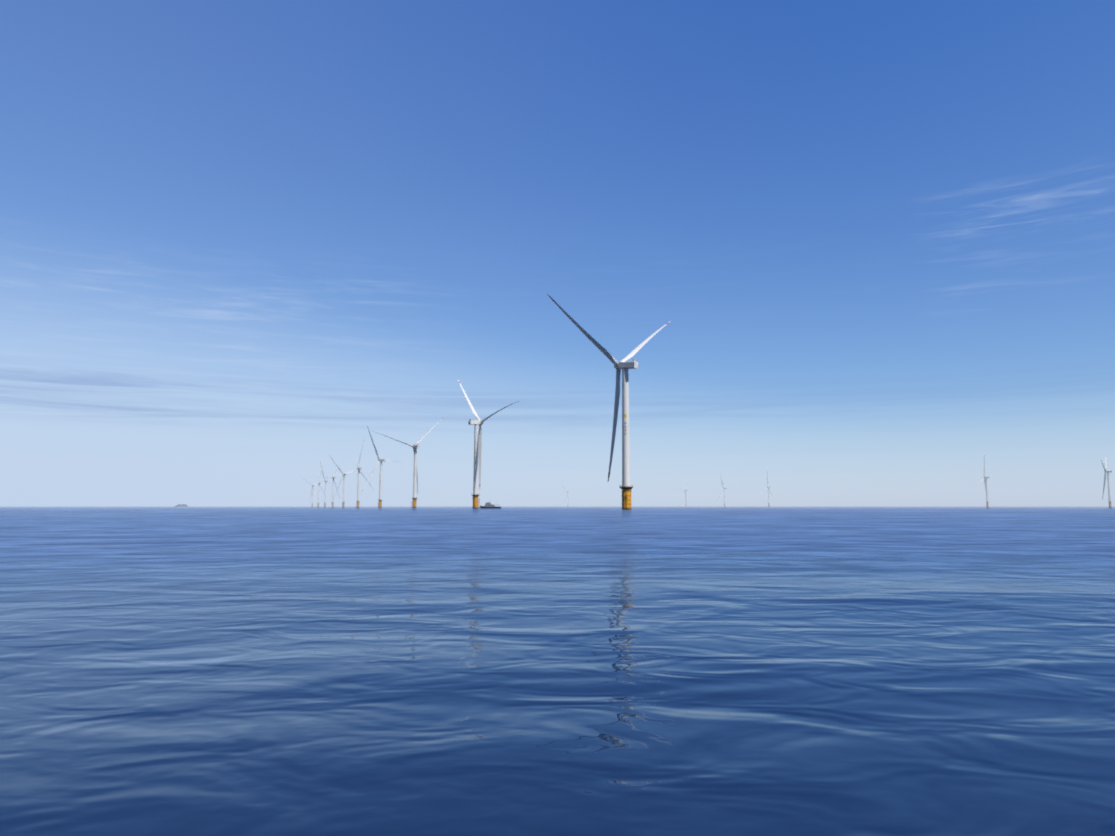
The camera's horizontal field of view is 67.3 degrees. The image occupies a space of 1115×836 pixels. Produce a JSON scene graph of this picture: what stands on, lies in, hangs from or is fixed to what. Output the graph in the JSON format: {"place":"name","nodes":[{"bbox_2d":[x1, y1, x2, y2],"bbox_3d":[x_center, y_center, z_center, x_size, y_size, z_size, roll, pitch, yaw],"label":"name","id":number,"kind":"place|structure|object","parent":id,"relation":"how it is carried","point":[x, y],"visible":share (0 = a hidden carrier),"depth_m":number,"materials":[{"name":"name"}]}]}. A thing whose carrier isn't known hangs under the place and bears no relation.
{"place":"outdoors","nodes":[
{"label":"outdoors","id":0,"kind":"place"},
{"bbox_2d":[0,506,1114,835],"bbox_3d":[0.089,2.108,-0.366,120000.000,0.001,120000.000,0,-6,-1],"label":"sea water","id":1,"kind":"structure","parent":0,"point":[600,670],"depth_m":10.89,"materials":[{"name":"blue liquid"}]},
{"bbox_2d":[312,467,336,506],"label":"wind turbine","id":2,"kind":"object","parent":1,"relation":"on","point":[325,489],"visible":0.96,"depth_m":3237.46,"materials":[{"name":"paint"}]},
{"bbox_2d":[312,462,341,506],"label":"wind turbine","id":3,"kind":"object","parent":1,"relation":"on","point":[333,487],"visible":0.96,"depth_m":2852.35,"materials":[{"name":"paint"}]},
{"bbox_2d":[331,458,357,506],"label":"wind turbine","id":4,"kind":"object","parent":1,"relation":"on","point":[343,484],"visible":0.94,"depth_m":2549.82,"materials":[{"name":"paint"}]},
{"bbox_2d":[333,441,373,506],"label":"wind turbine","id":5,"kind":"object","parent":1,"relation":"on","point":[359,472],"visible":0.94,"depth_m":2174.08,"materials":[{"name":"paint"}]},
{"bbox_2d":[361,426,395,506],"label":"wind turbine","id":6,"kind":"object","parent":1,"relation":"on","point":[380,491],"visible":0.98,"depth_m":1769.25,"materials":[{"name":"paint"}]},
{"bbox_2d":[371,417,444,507],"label":"wind turbine","id":7,"kind":"object","parent":1,"relation":"on","point":[415,478],"visible":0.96,"depth_m":1367.95,"materials":[{"name":"paint"}]},
{"bbox_2d":[458,380,518,507],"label":"wind turbine","id":8,"kind":"object","parent":1,"relation":"on","point":[477,440],"visible":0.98,"depth_m":975.65,"materials":[{"name":"paint"}]},
{"bbox_2d":[480,501,500,507],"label":"ship","id":9,"kind":"object","parent":1,"relation":"in","point":[488,505],"visible":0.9,"depth_m":966.23,"materials":[{"name":"grey metal"}]},
{"bbox_2d":[547,294,668,509],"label":"wind turbine","id":10,"kind":"object","parent":1,"relation":"on","point":[624,365],"visible":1,"depth_m":577.45,"materials":[{"name":"paint"}]},
{"bbox_2d":[980,457,988,505],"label":"wind turbine","id":11,"kind":"object","parent":1,"relation":"on","point":[985,483],"visible":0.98,"depth_m":2833.06,"materials":[{"name":"paint"}]},
{"bbox_2d":[1101,458,1111,502],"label":"wind turbine","id":12,"kind":"object","parent":1,"relation":"on","point":[1105,471],"visible":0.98,"depth_m":2354.36,"materials":[{"name":"paint"}]},
{"bbox_2d":[0,0,1114,506],"label":"sky","id":13,"kind":"structure","parent":0,"point":[874,240],"materials":[{"name":"blue"}]}
]}

